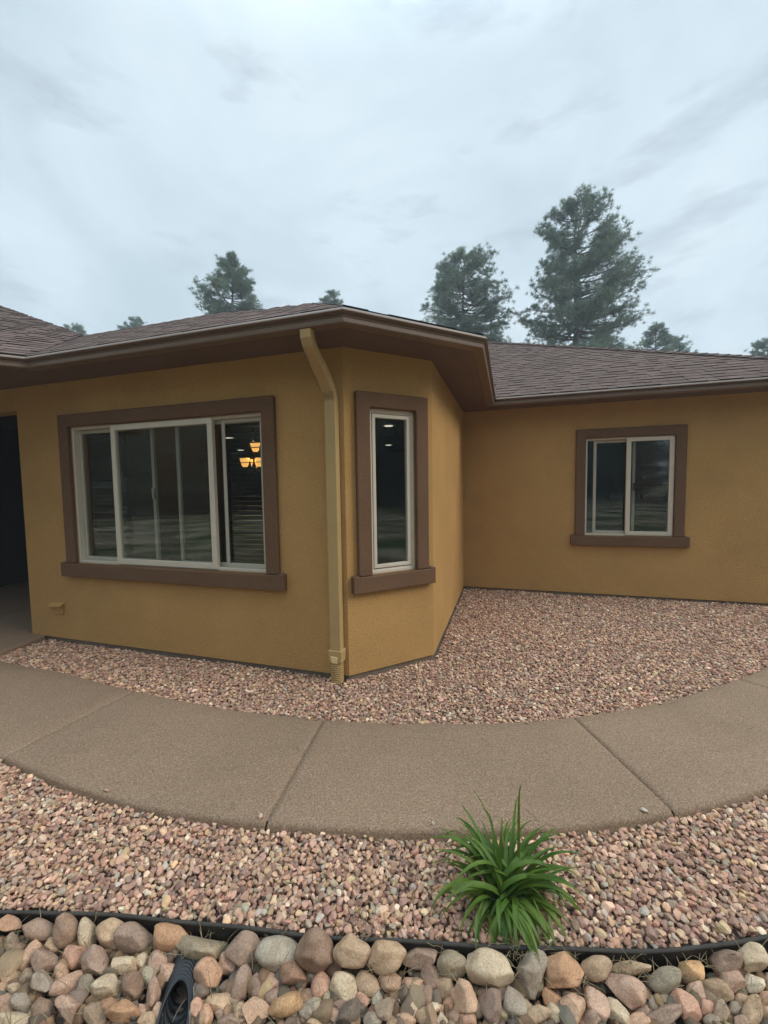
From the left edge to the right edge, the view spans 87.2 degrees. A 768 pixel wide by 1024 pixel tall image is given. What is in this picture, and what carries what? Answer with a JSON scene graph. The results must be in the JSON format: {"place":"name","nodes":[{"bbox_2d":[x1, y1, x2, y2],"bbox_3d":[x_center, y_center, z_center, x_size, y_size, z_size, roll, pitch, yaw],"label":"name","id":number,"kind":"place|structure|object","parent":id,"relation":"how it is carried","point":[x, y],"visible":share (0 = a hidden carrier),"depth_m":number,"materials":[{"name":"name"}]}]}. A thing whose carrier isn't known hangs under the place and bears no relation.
{"place":"outdoors","nodes":[
{"label":"outdoors","id":0,"kind":"place"},
{"bbox_2d":[0,661,767,844],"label":"path","id":1,"kind":"structure","parent":0,"point":[357,780],"depth_m":2.26,"materials":[{"name":"concrete"}]},
{"bbox_2d":[0,587,767,948],"bbox_3d":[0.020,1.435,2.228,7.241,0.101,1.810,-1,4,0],"label":"gravel","id":2,"kind":"structure","parent":0,"point":[696,921],"depth_m":1.65,"materials":[{"name":"gravel"}]},
{"bbox_2d":[0,588,767,723],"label":"gravel","id":3,"kind":"structure","parent":2,"relation":"on","point":[704,625],"depth_m":3.54,"materials":[{"name":"gravel"}]},
{"bbox_2d":[0,653,767,1023],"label":"dry grass","id":4,"kind":"structure","parent":2,"relation":"on","point":[618,971],"depth_m":1.36,"materials":[{"name":"beige plant"}]},
{"bbox_2d":[423,785,589,961],"bbox_3d":[0.456,1.249,1.534,0.561,0.609,0.565,2,4,35],"label":"daylily","id":5,"kind":"object","parent":2,"relation":"on","point":[508,889],"visible":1,"depth_m":1.50,"materials":[{"name":"green plant"}]},
{"bbox_2d":[0,0,767,354],"label":"sky","id":6,"kind":"structure","parent":0,"point":[348,146],"materials":[{"name":"white"}]},
{"bbox_2d":[31,955,767,1023],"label":"creek bed soil","id":7,"kind":"structure","parent":0,"point":[181,990],"depth_m":1.34,"materials":[{"name":"brown soil"}]},
{"bbox_2d":[156,951,198,1023],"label":"drain pipe","id":8,"kind":"object","parent":7,"relation":"on","point":[183,969],"visible":0.73,"depth_m":1.32,"materials":[{"name":"plastic"}]},
{"bbox_2d":[175,935,228,960],"bbox_3d":[-0.649,1.547,1.431,0.188,0.096,0.077,-1,4,0],"label":"cobble","id":9,"kind":"object","parent":8,"relation":"on","point":[210,947],"visible":0.84,"depth_m":1.41,"materials":[{"name":"stone"}]},
{"bbox_2d":[0,931,767,1023],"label":"pebbles","id":10,"kind":"object","parent":7,"relation":"on","point":[11,959],"visible":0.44,"depth_m":1.30,"materials":[{"name":"stone"}]},
{"bbox_2d":[0,914,21,931],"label":"cobble","id":11,"kind":"object","parent":10,"relation":"on","point":[8,922],"visible":0.94,"depth_m":1.49,"materials":[{"name":"stone"}]},
{"bbox_2d":[0,1011,28,1023],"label":"cobble","id":12,"kind":"object","parent":10,"relation":"on","point":[16,1016],"visible":0.85,"depth_m":1.24,"materials":[{"name":"stone"}]},
{"bbox_2d":[10,992,31,1012],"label":"cobble","id":13,"kind":"object","parent":10,"relation":"on","point":[22,999],"visible":0.84,"depth_m":1.29,"materials":[{"name":"stone"}]},
{"bbox_2d":[18,939,41,970],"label":"cobble","id":14,"kind":"object","parent":10,"relation":"on","point":[32,946],"visible":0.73,"depth_m":1.42,"materials":[{"name":"stone"}]},
{"bbox_2d":[22,917,53,941],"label":"cobble","id":15,"kind":"object","parent":10,"relation":"on","point":[40,929],"visible":0.77,"depth_m":1.47,"materials":[{"name":"stone"}]},
{"bbox_2d":[30,968,53,992],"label":"cobble","id":16,"kind":"object","parent":10,"relation":"on","point":[37,977],"visible":0.91,"depth_m":1.33,"materials":[{"name":"stone"}]},
{"bbox_2d":[31,997,54,1015],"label":"cobble","id":17,"kind":"object","parent":10,"relation":"on","point":[42,1004],"visible":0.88,"depth_m":1.27,"materials":[{"name":"stone"}]},
{"bbox_2d":[30,948,58,974],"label":"cobble","id":18,"kind":"object","parent":10,"relation":"on","point":[39,956],"visible":0.82,"depth_m":1.40,"materials":[{"name":"stone"}]},
{"bbox_2d":[52,912,78,948],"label":"cobble","id":19,"kind":"object","parent":10,"relation":"on","point":[65,928],"visible":0.95,"depth_m":1.46,"materials":[{"name":"stone"}]},
{"bbox_2d":[49,970,83,996],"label":"cobble","id":20,"kind":"object","parent":10,"relation":"on","point":[57,988],"visible":0.79,"depth_m":1.33,"materials":[{"name":"stone"}]},
{"bbox_2d":[54,994,81,1023],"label":"cobble","id":21,"kind":"object","parent":10,"relation":"on","point":[71,1005],"visible":0.89,"depth_m":1.27,"materials":[{"name":"stone"}]},
{"bbox_2d":[62,945,86,969],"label":"cobble","id":22,"kind":"object","parent":10,"relation":"on","point":[73,953],"visible":0.81,"depth_m":1.41,"materials":[{"name":"stone"}]},
{"bbox_2d":[76,974,94,995],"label":"cobble","id":23,"kind":"object","parent":10,"relation":"on","point":[87,980],"visible":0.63,"depth_m":1.34,"materials":[{"name":"stone"}]},
{"bbox_2d":[77,917,96,948],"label":"cobble","id":24,"kind":"object","parent":10,"relation":"on","point":[85,926],"visible":0.78,"depth_m":1.46,"materials":[{"name":"stone"}]},
{"bbox_2d":[80,944,108,976],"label":"cobble","id":25,"kind":"object","parent":10,"relation":"on","point":[93,957],"visible":0.9,"depth_m":1.38,"materials":[{"name":"stone"}]},
{"bbox_2d":[83,1001,106,1023],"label":"cobble","id":26,"kind":"object","parent":10,"relation":"on","point":[94,1011],"visible":1,"depth_m":1.26,"materials":[{"name":"stone"}]},
{"bbox_2d":[89,973,121,999],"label":"cobble","id":27,"kind":"object","parent":10,"relation":"on","point":[107,985],"visible":0.95,"depth_m":1.32,"materials":[{"name":"stone"}]},
{"bbox_2d":[95,917,123,949],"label":"cobble","id":28,"kind":"object","parent":10,"relation":"on","point":[106,929],"visible":0.73,"depth_m":1.45,"materials":[{"name":"stone"}]},
{"bbox_2d":[104,998,140,1022],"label":"cobble","id":29,"kind":"object","parent":10,"relation":"on","point":[122,1010],"visible":0.99,"depth_m":1.25,"materials":[{"name":"stone"}]},
{"bbox_2d":[111,956,137,974],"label":"cobble","id":30,"kind":"object","parent":10,"relation":"on","point":[123,964],"visible":0.88,"depth_m":1.38,"materials":[{"name":"stone"}]},
{"bbox_2d":[113,921,152,953],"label":"cobble","id":31,"kind":"object","parent":10,"relation":"on","point":[129,937],"visible":0.93,"depth_m":1.43,"materials":[{"name":"stone"}]},
{"bbox_2d":[122,970,144,1000],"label":"cobble","id":32,"kind":"object","parent":10,"relation":"on","point":[132,984],"visible":0.91,"depth_m":1.32,"materials":[{"name":"stone"}]},
{"bbox_2d":[137,1011,156,1023],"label":"cobble","id":33,"kind":"object","parent":10,"relation":"on","point":[149,1017],"visible":1,"depth_m":1.25,"materials":[{"name":"stone"}]},
{"bbox_2d":[146,973,160,1007],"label":"cobble","id":34,"kind":"object","parent":10,"relation":"on","point":[153,995],"visible":0.93,"depth_m":1.31,"materials":[{"name":"stone"}]},
{"bbox_2d":[148,949,166,974],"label":"cobble","id":35,"kind":"object","parent":10,"relation":"on","point":[157,961],"visible":0.76,"depth_m":1.39,"materials":[{"name":"stone"}]},
{"bbox_2d":[153,922,187,951],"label":"cobble","id":36,"kind":"object","parent":10,"relation":"on","point":[167,937],"visible":0.79,"depth_m":1.43,"materials":[{"name":"stone"}]},
{"bbox_2d":[194,983,209,998],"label":"cobble","id":37,"kind":"object","parent":10,"relation":"on","point":[201,990],"visible":0.91,"depth_m":1.32,"materials":[{"name":"stone"}]},
{"bbox_2d":[199,1003,213,1023],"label":"cobble","id":38,"kind":"object","parent":10,"relation":"on","point":[206,1015],"visible":1,"depth_m":1.26,"materials":[{"name":"stone"}]},
{"bbox_2d":[193,956,222,987],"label":"cobble","id":39,"kind":"object","parent":10,"relation":"on","point":[202,967],"visible":0.94,"depth_m":1.35,"materials":[{"name":"stone"}]},
{"bbox_2d":[205,992,230,1012],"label":"cobble","id":40,"kind":"object","parent":10,"relation":"on","point":[217,1001],"visible":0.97,"depth_m":1.29,"materials":[{"name":"stone"}]},
{"bbox_2d":[219,951,235,975],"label":"cobble","id":41,"kind":"object","parent":10,"relation":"on","point":[228,967],"visible":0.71,"depth_m":1.38,"materials":[{"name":"stone"}]},
{"bbox_2d":[231,964,251,1000],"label":"cobble","id":42,"kind":"object","parent":10,"relation":"on","point":[240,982],"visible":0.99,"depth_m":1.32,"materials":[{"name":"stone"}]},
{"bbox_2d":[224,930,259,967],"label":"cobble","id":43,"kind":"object","parent":10,"relation":"on","point":[239,949],"visible":0.76,"depth_m":1.39,"materials":[{"name":"stone"}]},
{"bbox_2d":[241,996,269,1023],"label":"cobble","id":44,"kind":"object","parent":10,"relation":"on","point":[253,1007],"visible":0.91,"depth_m":1.26,"materials":[{"name":"stone"}]},
{"bbox_2d":[255,935,297,973],"bbox_3d":[-0.368,1.535,1.403,0.163,0.103,0.105,-1,4,0],"label":"cobble","id":45,"kind":"object","parent":10,"relation":"on","point":[271,952],"visible":0.84,"depth_m":1.38,"materials":[{"name":"stone"}]},
{"bbox_2d":[269,991,302,1017],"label":"cobble","id":46,"kind":"object","parent":10,"relation":"on","point":[287,1004],"visible":0.96,"depth_m":1.26,"materials":[{"name":"stone"}]},
{"bbox_2d":[279,959,306,985],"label":"cobble","id":47,"kind":"object","parent":10,"relation":"on","point":[296,973],"visible":0.9,"depth_m":1.34,"materials":[{"name":"stone"}]},
{"bbox_2d":[306,972,314,981],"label":"cobble","id":48,"kind":"object","parent":10,"relation":"on","point":[310,975],"visible":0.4,"depth_m":1.35,"materials":[{"name":"stone"}]},
{"bbox_2d":[295,927,333,973],"bbox_3d":[-0.237,1.501,1.385,0.135,0.117,0.102,-1,4,0],"label":"cobble","id":49,"kind":"object","parent":48,"relation":"on","point":[314,949],"visible":0.98,"depth_m":1.35,"materials":[{"name":"stone"}]},
{"bbox_2d":[311,971,330,998],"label":"cobble","id":50,"kind":"object","parent":10,"relation":"on","point":[323,978],"visible":0.94,"depth_m":1.32,"materials":[{"name":"stone"}]},
{"bbox_2d":[329,971,357,1000],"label":"cobble","id":51,"kind":"object","parent":10,"relation":"on","point":[342,983],"visible":0.82,"depth_m":1.31,"materials":[{"name":"stone"}]},
{"bbox_2d":[337,998,360,1023],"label":"cobble","id":52,"kind":"object","parent":10,"relation":"on","point":[349,1011],"visible":1,"depth_m":1.25,"materials":[{"name":"stone"}]},
{"bbox_2d":[333,932,371,968],"bbox_3d":[-0.108,1.496,1.371,0.134,0.083,0.073,-1,4,0],"label":"cobble","id":53,"kind":"object","parent":10,"relation":"on","point":[351,951],"visible":1,"depth_m":1.35,"materials":[{"name":"stone"}]},
{"bbox_2d":[355,969,379,997],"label":"cobble","id":54,"kind":"object","parent":10,"relation":"on","point":[368,980],"visible":0.91,"depth_m":1.32,"materials":[{"name":"stone"}]},
{"bbox_2d":[374,997,396,1021],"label":"cobble","id":55,"kind":"object","parent":10,"relation":"on","point":[383,1008],"visible":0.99,"depth_m":1.26,"materials":[{"name":"stone"}]},
{"bbox_2d":[368,940,406,974],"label":"cobble","id":56,"kind":"object","parent":10,"relation":"on","point":[387,957],"visible":0.99,"depth_m":1.34,"materials":[{"name":"stone"}]},
{"bbox_2d":[378,972,402,993],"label":"cobble","id":57,"kind":"object","parent":10,"relation":"on","point":[392,986],"visible":0.87,"depth_m":1.32,"materials":[{"name":"stone"}]},
{"bbox_2d":[402,947,437,970],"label":"cobble","id":58,"kind":"object","parent":10,"relation":"on","point":[417,955],"visible":0.8,"depth_m":1.37,"materials":[{"name":"stone"}]},
{"bbox_2d":[420,964,438,989],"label":"cobble","id":59,"kind":"object","parent":10,"relation":"on","point":[428,971],"visible":0.83,"depth_m":1.34,"materials":[{"name":"stone"}]},
{"bbox_2d":[437,977,453,1000],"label":"cobble","id":60,"kind":"object","parent":10,"relation":"on","point":[445,985],"visible":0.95,"depth_m":1.31,"materials":[{"name":"stone"}]},
{"bbox_2d":[437,949,465,980],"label":"cobble","id":61,"kind":"object","parent":10,"relation":"on","point":[448,958],"visible":0.84,"depth_m":1.35,"materials":[{"name":"stone"}]},
{"bbox_2d":[450,978,477,1013],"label":"cobble","id":62,"kind":"object","parent":10,"relation":"on","point":[465,997],"visible":0.99,"depth_m":1.27,"materials":[{"name":"stone"}]},
{"bbox_2d":[465,947,513,987],"bbox_3d":[0.349,1.523,1.338,0.158,0.103,0.086,0,4,8],"label":"cobble","id":63,"kind":"object","parent":10,"relation":"on","point":[490,967],"visible":0.99,"depth_m":1.32,"materials":[{"name":"stone"}]},
{"bbox_2d":[477,987,501,1023],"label":"cobble","id":64,"kind":"object","parent":10,"relation":"on","point":[489,999],"visible":0.97,"depth_m":1.25,"materials":[{"name":"stone"}]},
{"bbox_2d":[503,985,527,1016],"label":"cobble","id":65,"kind":"object","parent":10,"relation":"on","point":[514,1004],"visible":1,"depth_m":1.26,"materials":[{"name":"stone"}]},
{"bbox_2d":[516,949,547,999],"bbox_3d":[0.495,1.527,1.342,0.106,0.102,0.079,-3,4,-32],"label":"cobble","id":66,"kind":"object","parent":10,"relation":"on","point":[531,964],"visible":0.95,"depth_m":1.32,"materials":[{"name":"stone"}]},
{"bbox_2d":[527,1004,551,1023],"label":"cobble","id":67,"kind":"object","parent":10,"relation":"on","point":[534,1013],"visible":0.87,"depth_m":1.24,"materials":[{"name":"stone"}]},
{"bbox_2d":[542,986,561,1006],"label":"cobble","id":68,"kind":"object","parent":10,"relation":"on","point":[549,995],"visible":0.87,"depth_m":1.29,"materials":[{"name":"stone"}]},
{"bbox_2d":[544,951,583,988],"bbox_3d":[0.591,1.517,1.328,0.128,0.113,0.082,0,4,14],"label":"cobble","id":69,"kind":"object","parent":10,"relation":"on","point":[563,969],"visible":0.85,"depth_m":1.31,"materials":[{"name":"stone"}]},
{"bbox_2d":[557,993,585,1023],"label":"cobble","id":70,"kind":"object","parent":10,"relation":"on","point":[578,1001],"visible":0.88,"depth_m":1.25,"materials":[{"name":"stone"}]},
{"bbox_2d":[582,1008,600,1023],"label":"cobble","id":71,"kind":"object","parent":10,"relation":"on","point":[590,1016],"visible":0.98,"depth_m":1.24,"materials":[{"name":"stone"}]},
{"bbox_2d":[580,955,611,982],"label":"cobble","id":72,"kind":"object","parent":10,"relation":"on","point":[595,967],"visible":0.91,"depth_m":1.32,"materials":[{"name":"stone"}]},
{"bbox_2d":[583,986,609,1021],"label":"cobble","id":73,"kind":"object","parent":10,"relation":"on","point":[598,1002],"visible":0.89,"depth_m":1.26,"materials":[{"name":"stone"}]},
{"bbox_2d":[607,997,629,1023],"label":"cobble","id":74,"kind":"object","parent":10,"relation":"on","point":[621,1014],"visible":0.88,"depth_m":1.24,"materials":[{"name":"stone"}]},
{"bbox_2d":[605,973,646,1010],"bbox_3d":[0.781,1.531,1.298,0.125,0.083,0.087,0,4,16],"label":"cobble","id":75,"kind":"object","parent":10,"relation":"on","point":[623,987],"visible":0.98,"depth_m":1.27,"materials":[{"name":"stone"}]},
{"bbox_2d":[610,960,651,975],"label":"cobble","id":76,"kind":"object","parent":10,"relation":"on","point":[642,967],"visible":0.73,"depth_m":1.34,"materials":[{"name":"stone"}]},
{"bbox_2d":[630,1012,650,1023],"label":"cobble","id":77,"kind":"object","parent":10,"relation":"on","point":[638,1017],"visible":1,"depth_m":1.23,"materials":[{"name":"stone"}]},
{"bbox_2d":[645,966,681,993],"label":"cobble","id":78,"kind":"object","parent":10,"relation":"on","point":[668,978],"visible":0.93,"depth_m":1.31,"materials":[{"name":"stone"}]},
{"bbox_2d":[648,1003,682,1023],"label":"cobble","id":79,"kind":"object","parent":10,"relation":"on","point":[659,1015],"visible":0.83,"depth_m":1.23,"materials":[{"name":"stone"}]},
{"bbox_2d":[670,988,701,1021],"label":"cobble","id":80,"kind":"object","parent":10,"relation":"on","point":[687,1002],"visible":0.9,"depth_m":1.25,"materials":[{"name":"stone"}]},
{"bbox_2d":[678,960,704,981],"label":"cobble","id":81,"kind":"object","parent":10,"relation":"on","point":[694,968],"visible":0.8,"depth_m":1.33,"materials":[{"name":"stone"}]},
{"bbox_2d":[702,1013,720,1023],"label":"cobble","id":82,"kind":"object","parent":10,"relation":"on","point":[708,1018],"visible":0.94,"depth_m":1.24,"materials":[{"name":"stone"}]},
{"bbox_2d":[702,977,733,1001],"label":"cobble","id":83,"kind":"object","parent":10,"relation":"on","point":[717,992],"visible":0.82,"depth_m":1.29,"materials":[{"name":"stone"}]},
{"bbox_2d":[712,997,730,1023],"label":"cobble","id":84,"kind":"object","parent":10,"relation":"on","point":[721,1011],"visible":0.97,"depth_m":1.24,"materials":[{"name":"stone"}]},
{"bbox_2d":[708,949,742,975],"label":"cobble","id":85,"kind":"object","parent":10,"relation":"on","point":[725,957],"visible":0.87,"depth_m":1.34,"materials":[{"name":"stone"}]},
{"bbox_2d":[714,970,745,993],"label":"cobble","id":86,"kind":"object","parent":10,"relation":"on","point":[735,976],"visible":0.67,"depth_m":1.31,"materials":[{"name":"stone"}]},
{"bbox_2d":[737,942,767,971],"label":"cobble","id":87,"kind":"object","parent":10,"relation":"on","point":[755,957],"visible":0.86,"depth_m":1.34,"materials":[{"name":"stone"}]},
{"bbox_2d":[742,994,762,1023],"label":"cobble","id":88,"kind":"object","parent":10,"relation":"on","point":[751,1009],"visible":0.96,"depth_m":1.24,"materials":[{"name":"stone"}]},
{"bbox_2d":[744,973,765,993],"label":"cobble","id":89,"kind":"object","parent":10,"relation":"on","point":[756,985],"visible":0.94,"depth_m":1.31,"materials":[{"name":"stone"}]},
{"label":"ground","id":90,"kind":"structure","parent":0,"visible":0},
{"bbox_2d":[0,581,44,656],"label":"porch slab","id":91,"kind":"structure","parent":90,"relation":"on","point":[16,633],"depth_m":4.92,"materials":[{"name":"concrete"}]},
{"bbox_2d":[187,251,262,314],"bbox_3d":[-11.797,-10.085,31.127,5.496,19.839,6.072,-2,4,-12],"label":"pine tree","id":92,"kind":"object","parent":90,"relation":"on","point":[234,276],"visible":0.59,"depth_m":30.08,"materials":[{"name":"green plant"}]},
{"bbox_2d":[318,289,343,304],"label":"pine tree","id":93,"kind":"object","parent":90,"relation":"on","point":[328,297],"visible":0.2,"depth_m":43.11,"materials":[{"name":"green plant"}]},
{"bbox_2d":[0,302,767,685],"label":"house","id":94,"kind":"structure","parent":90,"relation":"on","point":[504,466],"depth_m":4.17,"materials":[{"name":"paint"}]},
{"bbox_2d":[88,431,135,557],"bbox_3d":[-2.836,-0.177,4.207,0.500,1.315,0.065,0,4,17],"label":"window blind","id":95,"kind":"object","parent":94,"relation":"attached to","point":[101,450],"depth_m":4.21,"materials":[{"name":"white plastic"}]},
{"bbox_2d":[57,395,286,590],"bbox_3d":[-2.077,-0.157,3.803,2.600,1.639,0.162,0,4,17],"label":"window","id":96,"kind":"structure","parent":94,"relation":"in","point":[273,580],"depth_m":3.74,"materials":[{"name":"paint"}]},
{"bbox_2d":[225,422,263,563],"bbox_3d":[-1.219,-0.171,3.709,0.485,1.315,0.065,0,4,17],"label":"window blind","id":97,"kind":"object","parent":94,"relation":"attached to","point":[243,425],"depth_m":3.71,"materials":[{"name":"white plastic"}]},
{"bbox_2d":[240,427,260,472],"bbox_3d":[-1.813,-0.956,5.846,0.463,0.767,0.382,0,4,16],"label":"chandelier","id":98,"kind":"object","parent":94,"relation":"hanging from","point":[256,464],"visible":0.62,"depth_m":5.74,"materials":[{"name":"yellow metal"}]},
{"bbox_2d":[351,390,435,594],"bbox_3d":[0.064,-0.167,3.457,0.799,1.637,0.162,-3,4,-28],"label":"window","id":99,"kind":"structure","parent":94,"relation":"in","point":[365,455],"depth_m":3.41,"materials":[{"name":"paint"}]},
{"bbox_2d":[570,424,689,547],"bbox_3d":[3.335,-0.341,5.519,1.429,1.610,0.162,0,4,17],"label":"window","id":100,"kind":"structure","parent":94,"relation":"in","point":[678,449],"depth_m":5.47,"materials":[{"name":"paint"}]},
{"bbox_2d":[623,440,668,531],"bbox_3d":[3.626,-0.357,5.600,0.510,1.300,0.065,0,4,17],"label":"sash","id":101,"kind":"object","parent":94,"relation":"attached to","point":[650,486],"depth_m":5.58,"materials":[{"name":"grey wood"}]},
{"bbox_2d":[0,910,767,985],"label":"garden edging","id":102,"kind":"object","parent":90,"relation":"on","point":[220,933],"visible":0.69,"depth_m":1.39,"materials":[{"name":"plastic"}]},
{"bbox_2d":[420,242,525,342],"bbox_3d":[6.837,-10.802,32.514,8.428,20.506,7.882,-1,4,0],"label":"pine tree","id":103,"kind":"object","parent":90,"relation":"on","point":[452,276],"visible":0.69,"depth_m":30.69,"materials":[{"name":"green plant"}]},
{"bbox_2d":[508,184,660,349],"bbox_3d":[13.868,-11.571,29.312,11.582,22.230,10.866,-1,4,0],"label":"pine tree","id":104,"kind":"object","parent":90,"relation":"on","point":[567,284],"visible":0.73,"depth_m":27.50,"materials":[{"name":"green plant"}]},
{"bbox_2d":[640,321,676,350],"bbox_3d":[26.419,-9.958,39.393,3.996,17.353,3.499,-1,4,0],"label":"pine tree","id":105,"kind":"object","parent":90,"relation":"on","point":[662,337],"visible":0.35,"depth_m":38.85,"materials":[{"name":"green plant"}]},
{"bbox_2d":[660,335,697,351],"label":"pine tree","id":106,"kind":"object","parent":90,"relation":"on","point":[681,346],"visible":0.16,"depth_m":40.46,"materials":[{"name":"green plant"}]},
{"bbox_2d":[744,336,767,356],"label":"pine tree","id":107,"kind":"object","parent":90,"relation":"on","point":[760,345],"visible":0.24,"depth_m":39.10,"materials":[{"name":"green plant"}]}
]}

